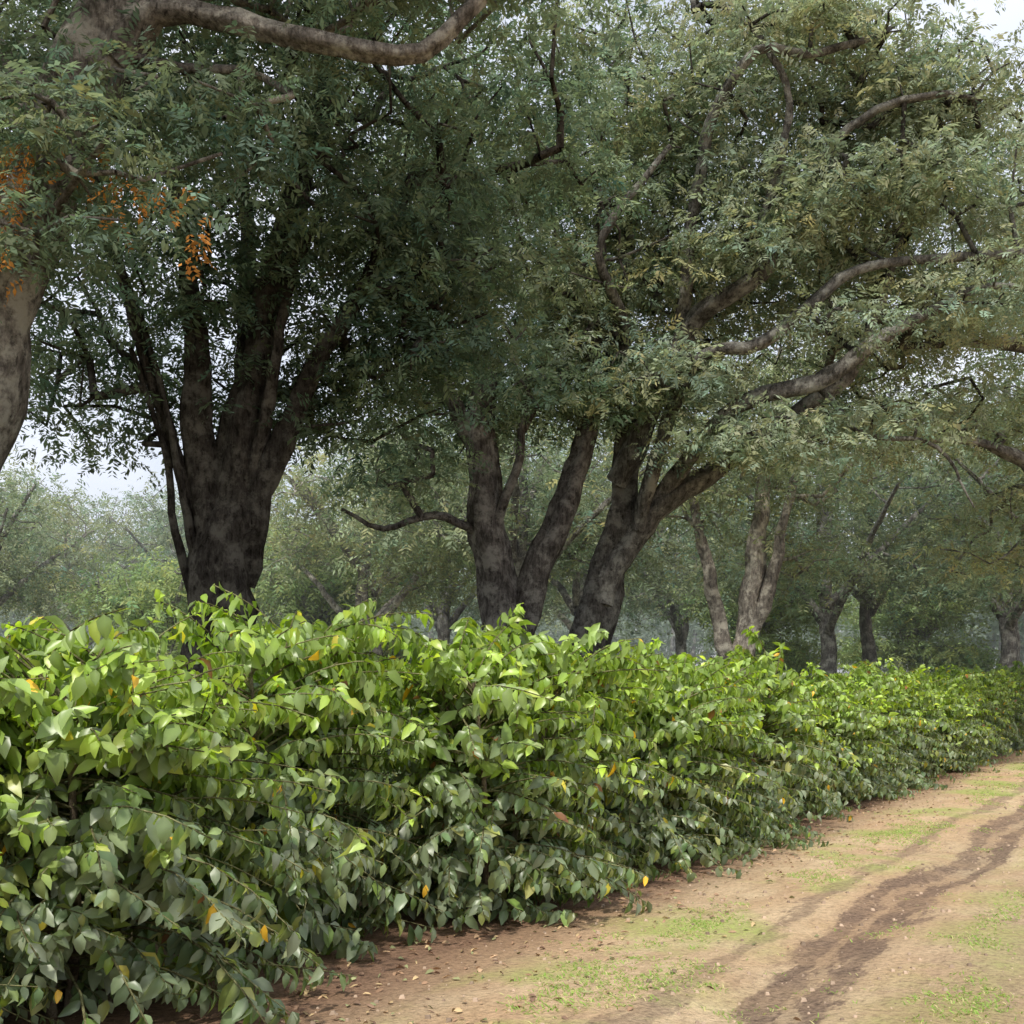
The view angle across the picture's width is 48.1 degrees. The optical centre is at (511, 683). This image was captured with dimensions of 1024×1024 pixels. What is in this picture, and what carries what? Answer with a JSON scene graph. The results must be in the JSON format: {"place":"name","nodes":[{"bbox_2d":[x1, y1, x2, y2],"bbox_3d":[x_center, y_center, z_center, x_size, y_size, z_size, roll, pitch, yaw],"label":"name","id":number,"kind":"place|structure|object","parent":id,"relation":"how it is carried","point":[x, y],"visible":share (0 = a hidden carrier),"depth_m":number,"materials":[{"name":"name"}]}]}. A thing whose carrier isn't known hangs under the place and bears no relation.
{"place":"outdoors","nodes":[
{"label":"outdoors","id":0,"kind":"place"},
{"bbox_2d":[2,747,1004,1023],"bbox_3d":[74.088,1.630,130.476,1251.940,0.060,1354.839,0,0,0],"label":"ground","id":1,"kind":"structure","parent":0,"point":[390,961],"depth_m":6.74,"materials":[{"name":"soil"}]},
{"bbox_2d":[0,677,101,1023],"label":"coffee bush","id":2,"kind":"object","parent":1,"relation":"on","point":[39,993],"visible":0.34,"depth_m":5.18,"materials":[{"name":"green plant"}]},
{"bbox_2d":[0,456,102,605],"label":"acacia tree","id":3,"kind":"object","parent":1,"relation":"on","point":[46,492],"visible":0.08,"depth_m":59.78,"materials":[{"name":"green plant"}]},
{"bbox_2d":[0,450,125,622],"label":"acacia tree","id":4,"kind":"object","parent":1,"relation":"on","point":[9,571],"visible":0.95,"depth_m":34.53,"materials":[{"name":"green plant"}]},
{"bbox_2d":[0,484,187,645],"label":"acacia tree","id":5,"kind":"object","parent":1,"relation":"on","point":[75,563],"visible":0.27,"depth_m":50.47,"materials":[{"name":"green plant"}]},
{"bbox_2d":[120,659,200,797],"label":"coffee bush","id":6,"kind":"object","parent":1,"relation":"on","point":[194,672],"depth_m":10.87,"materials":[{"name":"green plant"}]},
{"bbox_2d":[43,545,293,672],"bbox_3d":[-10.876,-1.267,36.192,7.128,6.294,7.404,0,0,28],"label":"acacia tree","id":7,"kind":"object","parent":1,"relation":"on","point":[137,599],"visible":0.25,"depth_m":34.73,"materials":[{"name":"green plant"}]},
{"bbox_2d":[0,601,356,1023],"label":"coffee bush","id":8,"kind":"object","parent":1,"relation":"on","point":[72,803],"visible":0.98,"depth_m":5.28,"materials":[{"name":"green plant"}]},
{"bbox_2d":[58,472,311,635],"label":"acacia tree","id":9,"kind":"object","parent":1,"relation":"on","point":[166,534],"visible":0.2,"depth_m":46.33,"materials":[{"name":"green plant"}]},
{"bbox_2d":[88,484,285,629],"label":"acacia tree","id":10,"kind":"object","parent":1,"relation":"on","point":[134,522],"visible":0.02,"depth_m":63.53,"materials":[{"name":"green plant"}]},
{"bbox_2d":[142,582,452,968],"bbox_3d":[-1.607,0.521,7.268,2.446,2.346,2.516,0,0,20],"label":"coffee bush","id":11,"kind":"object","parent":1,"relation":"on","point":[304,668],"visible":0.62,"depth_m":6.91,"materials":[{"name":"green plant"}]},
{"bbox_2d":[0,0,613,471],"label":"acacia tree","id":12,"kind":"object","parent":1,"relation":"on","point":[62,114],"visible":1,"depth_m":10.72,"materials":[{"name":"green plant"}]},
{"bbox_2d":[257,742,399,815],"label":"coffee bush","id":13,"kind":"object","parent":1,"relation":"on","point":[346,800],"visible":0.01,"depth_m":12.09,"materials":[{"name":"green plant"}]},
{"bbox_2d":[0,0,656,674],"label":"acacia tree","id":14,"kind":"object","parent":1,"relation":"on","point":[228,472],"visible":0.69,"depth_m":14.63,"materials":[{"name":"green plant"}]},
{"bbox_2d":[260,513,429,625],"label":"acacia tree","id":15,"kind":"object","parent":1,"relation":"on","point":[403,604],"depth_m":61.12,"materials":[{"name":"green plant"}]},
{"bbox_2d":[251,506,467,680],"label":"acacia tree","id":16,"kind":"object","parent":1,"relation":"on","point":[310,603],"visible":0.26,"depth_m":42.12,"materials":[{"name":"green plant"}]},
{"bbox_2d":[251,416,519,679],"bbox_3d":[-4.411,-3.546,37.907,11.013,10.777,10.312,0,0,40],"label":"acacia tree","id":17,"kind":"object","parent":1,"relation":"on","point":[305,489],"visible":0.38,"depth_m":36.50,"materials":[{"name":"green plant"}]},
{"bbox_2d":[350,687,429,814],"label":"coffee bush","id":18,"kind":"object","parent":1,"relation":"on","point":[401,708],"visible":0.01,"depth_m":13.51,"materials":[{"name":"green plant"}]},
{"bbox_2d":[312,416,589,646],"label":"acacia tree","id":19,"kind":"object","parent":1,"relation":"on","point":[442,627],"visible":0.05,"depth_m":49.87,"materials":[{"name":"green plant"}]},
{"bbox_2d":[297,610,676,936],"bbox_3d":[-0.289,0.586,8.181,2.904,2.199,2.872,0,0,6],"label":"coffee bush","id":20,"kind":"object","parent":1,"relation":"on","point":[486,779],"visible":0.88,"depth_m":7.73,"materials":[{"name":"green plant"}]},
{"bbox_2d":[313,369,688,600],"bbox_3d":[0.047,-3.502,33.150,10.852,10.897,10.696,0,0,1],"label":"acacia tree","id":21,"kind":"object","parent":1,"relation":"on","point":[520,528],"visible":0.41,"depth_m":32.17,"materials":[{"name":"green plant"}]},
{"bbox_2d":[0,554,1023,690],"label":"distant trees","id":22,"kind":"object","parent":1,"relation":"on","point":[693,638],"visible":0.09,"depth_m":97.00,"materials":[{"name":"green plant"}]},
{"bbox_2d":[300,0,774,645],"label":"acacia tree","id":23,"kind":"object","parent":1,"relation":"on","point":[502,586],"visible":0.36,"depth_m":19.69,"materials":[{"name":"green plant"}]},
{"bbox_2d":[394,603,698,901],"bbox_3d":[0.218,0.496,9.543,2.545,2.382,2.710,0,0,45],"label":"coffee bush","id":24,"kind":"object","parent":1,"relation":"on","point":[612,697],"visible":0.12,"depth_m":9.15,"materials":[{"name":"green plant"}]},
{"bbox_2d":[474,528,671,633],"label":"acacia tree","id":25,"kind":"object","parent":1,"relation":"on","point":[566,621],"visible":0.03,"depth_m":67.63,"materials":[{"name":"green plant"}]},
{"bbox_2d":[447,423,720,616],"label":"acacia tree","id":26,"kind":"object","parent":1,"relation":"on","point":[572,604],"visible":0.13,"depth_m":43.90,"materials":[{"name":"green plant"}]},
{"bbox_2d":[168,749,1023,1023],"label":"leaf litter","id":27,"kind":"object","parent":1,"relation":"on","point":[306,991],"visible":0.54,"depth_m":7.16,"materials":[{"name":"brown plant"}]},
{"bbox_2d":[544,446,812,654],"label":"acacia tree","id":28,"kind":"object","parent":1,"relation":"on","point":[651,605],"visible":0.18,"depth_m":53.25,"materials":[{"name":"green plant"}]},
{"bbox_2d":[580,637,794,881],"bbox_3d":[1.169,0.626,10.506,2.672,2.111,2.652,0,0,-40],"label":"coffee bush","id":29,"kind":"object","parent":1,"relation":"on","point":[677,732],"visible":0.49,"depth_m":10.08,"materials":[{"name":"green plant"}]},
{"bbox_2d":[444,0,1023,660],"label":"acacia tree","id":30,"kind":"object","parent":1,"relation":"on","point":[830,214],"visible":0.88,"depth_m":19.22,"materials":[{"name":"green plant"}]},
{"bbox_2d":[643,655,830,850],"bbox_3d":[1.666,0.682,11.615,2.943,1.993,2.667,0,0,26],"label":"coffee bush","id":31,"kind":"object","parent":1,"relation":"on","point":[750,717],"visible":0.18,"depth_m":11.45,"materials":[{"name":"green plant"}]},
{"bbox_2d":[635,626,856,840],"bbox_3d":[2.420,0.515,12.923,2.731,2.342,2.908,0,0,-12],"label":"coffee bush","id":32,"kind":"object","parent":1,"relation":"on","point":[785,701],"visible":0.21,"depth_m":12.52,"materials":[{"name":"green plant"}]},
{"bbox_2d":[650,499,858,631],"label":"acacia tree","id":33,"kind":"object","parent":1,"relation":"on","point":[735,566],"visible":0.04,"depth_m":61.99,"materials":[{"name":"green plant"}]},
{"bbox_2d":[655,556,855,676],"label":"acacia tree","id":34,"kind":"object","parent":1,"relation":"on","point":[796,658],"visible":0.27,"depth_m":50.49,"materials":[{"name":"green plant"}]},
{"bbox_2d":[558,282,976,673],"bbox_3d":[6.879,-4.359,32.190,11.917,12.904,10.347,0,0,0],"label":"acacia tree","id":35,"kind":"object","parent":1,"relation":"on","point":[757,591],"visible":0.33,"depth_m":31.87,"materials":[{"name":"green plant"}]},
{"bbox_2d":[756,668,852,821],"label":"coffee bush","id":36,"kind":"object","parent":1,"relation":"on","point":[823,807],"visible":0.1,"depth_m":13.89,"materials":[{"name":"green plant"}]},
{"bbox_2d":[805,674,824,682],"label":"coffee bush","id":37,"kind":"object","parent":1,"relation":"on","point":[808,677],"visible":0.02,"depth_m":26.97,"materials":[{"name":"green plant"}]},
{"bbox_2d":[648,357,1022,676],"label":"acacia tree","id":38,"kind":"object","parent":1,"relation":"on","point":[825,618],"visible":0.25,"depth_m":39.04,"materials":[{"name":"green plant"}]},
{"bbox_2d":[766,662,907,813],"bbox_3d":[4.093,0.690,15.491,2.502,1.977,2.521,0,0,6],"label":"coffee bush","id":39,"kind":"object","parent":1,"relation":"on","point":[855,720],"visible":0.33,"depth_m":15.11,"materials":[{"name":"green plant"}]},
{"bbox_2d":[806,672,925,800],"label":"coffee bush","id":40,"kind":"object","parent":1,"relation":"on","point":[888,792],"visible":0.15,"depth_m":16.57,"materials":[{"name":"green plant"}]},
{"bbox_2d":[728,441,1017,666],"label":"acacia tree","id":41,"kind":"object","parent":1,"relation":"on","point":[869,652],"visible":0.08,"depth_m":47.08,"materials":[{"name":"green plant"}]},
{"bbox_2d":[811,657,971,790],"bbox_3d":[5.598,0.622,18.455,2.725,2.120,3.007,0,0,-30],"label":"coffee bush","id":42,"kind":"object","parent":1,"relation":"on","point":[863,678],"visible":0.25,"depth_m":18.01,"materials":[{"name":"green plant"}]},
{"bbox_2d":[826,660,973,777],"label":"coffee bush","id":43,"kind":"object","parent":1,"relation":"on","point":[926,701],"visible":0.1,"depth_m":19.72,"materials":[{"name":"green plant"}]},
{"bbox_2d":[820,573,1019,674],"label":"acacia tree","id":44,"kind":"object","parent":1,"relation":"on","point":[916,644],"visible":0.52,"depth_m":58.25,"materials":[{"name":"green plant"}]},
{"bbox_2d":[831,369,1023,667],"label":"acacia tree","id":45,"kind":"object","parent":1,"relation":"on","point":[1007,620],"visible":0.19,"depth_m":43.68,"materials":[{"name":"green plant"}]},
{"bbox_2d":[866,104,1023,609],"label":"acacia tree","id":46,"kind":"object","parent":1,"relation":"on","point":[1014,454],"visible":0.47,"depth_m":26.11,"materials":[{"name":"green plant"}]},
{"bbox_2d":[882,359,1023,631],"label":"acacia tree","id":47,"kind":"object","parent":1,"relation":"on","point":[985,476],"visible":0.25,"depth_m":35.70,"materials":[{"name":"green plant"}]},
{"bbox_2d":[893,668,1013,766],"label":"coffee bush","id":48,"kind":"object","parent":1,"relation":"on","point":[947,683],"visible":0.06,"depth_m":22.17,"materials":[{"name":"green plant"}]},
{"bbox_2d":[886,437,1023,668],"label":"acacia tree","id":49,"kind":"object","parent":1,"relation":"on","point":[1018,639],"depth_m":54.62,"materials":[{"name":"green plant"}]},
{"bbox_2d":[917,684,1006,772],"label":"coffee bush","id":50,"kind":"object","parent":1,"relation":"on","point":[951,709],"visible":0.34,"depth_m":20.83,"materials":[{"name":"green plant"}]},
{"bbox_2d":[920,665,1008,764],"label":"coffee bush","id":51,"kind":"object","parent":1,"relation":"on","point":[980,722],"visible":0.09,"depth_m":23.17,"materials":[{"name":"green plant"}]},
{"bbox_2d":[924,668,1018,756],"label":"coffee bush","id":52,"kind":"object","parent":1,"relation":"on","point":[959,672],"visible":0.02,"depth_m":24.47,"materials":[{"name":"green plant"}]},
{"bbox_2d":[927,665,1023,752],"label":"coffee bush","id":53,"kind":"object","parent":1,"relation":"on","point":[1009,701],"depth_m":27.23,"materials":[{"name":"green plant"}]},
{"bbox_2d":[931,664,1023,756],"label":"coffee bush","id":54,"kind":"object","parent":1,"relation":"on","point":[995,683],"visible":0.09,"depth_m":25.56,"materials":[{"name":"green plant"}]},
{"bbox_2d":[937,457,1023,631],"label":"acacia tree","id":55,"kind":"object","parent":1,"relation":"on","point":[1020,624],"visible":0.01,"depth_m":59.34,"materials":[{"name":"green plant"}]},
{"bbox_2d":[981,669,1023,750],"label":"coffee bush","id":56,"kind":"object","parent":1,"relation":"on","point":[1017,744],"visible":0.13,"depth_m":28.18,"materials":[{"name":"green plant"}]},
{"bbox_2d":[992,661,1023,682],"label":"coffee bush","id":57,"kind":"object","parent":1,"relation":"on","point":[1014,668],"visible":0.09,"depth_m":34.70,"materials":[{"name":"green plant"}]},
{"bbox_2d":[1014,691,1023,742],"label":"coffee bush","id":58,"kind":"object","parent":1,"relation":"on","point":[1020,710],"depth_m":30.06,"materials":[{"name":"green plant"}]},
{"bbox_2d":[1017,680,1023,725],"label":"coffee bush","id":59,"kind":"object","parent":1,"relation":"on","point":[1021,712],"depth_m":31.50,"materials":[{"name":"green plant"}]},
{"bbox_2d":[0,0,1023,673],"label":"sky","id":60,"kind":"structure","parent":0,"point":[1009,20],"materials":[{"name":"white"}]},
{"bbox_2d":[252,749,1023,1023],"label":"dirt track","id":61,"kind":"structure","parent":0,"point":[800,916],"depth_m":6.96,"materials":[{"name":"soil"}]},
{"bbox_2d":[281,749,1023,1023],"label":"pebbles","id":62,"kind":"object","parent":61,"relation":"on","point":[449,1020],"visible":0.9,"depth_m":7.29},
{"bbox_2d":[475,757,1023,1023],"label":"grass patch","id":63,"kind":"object","parent":61,"relation":"on","point":[794,875],"visible":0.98,"depth_m":6.40,"materials":[{"name":"green plant"}]}
]}

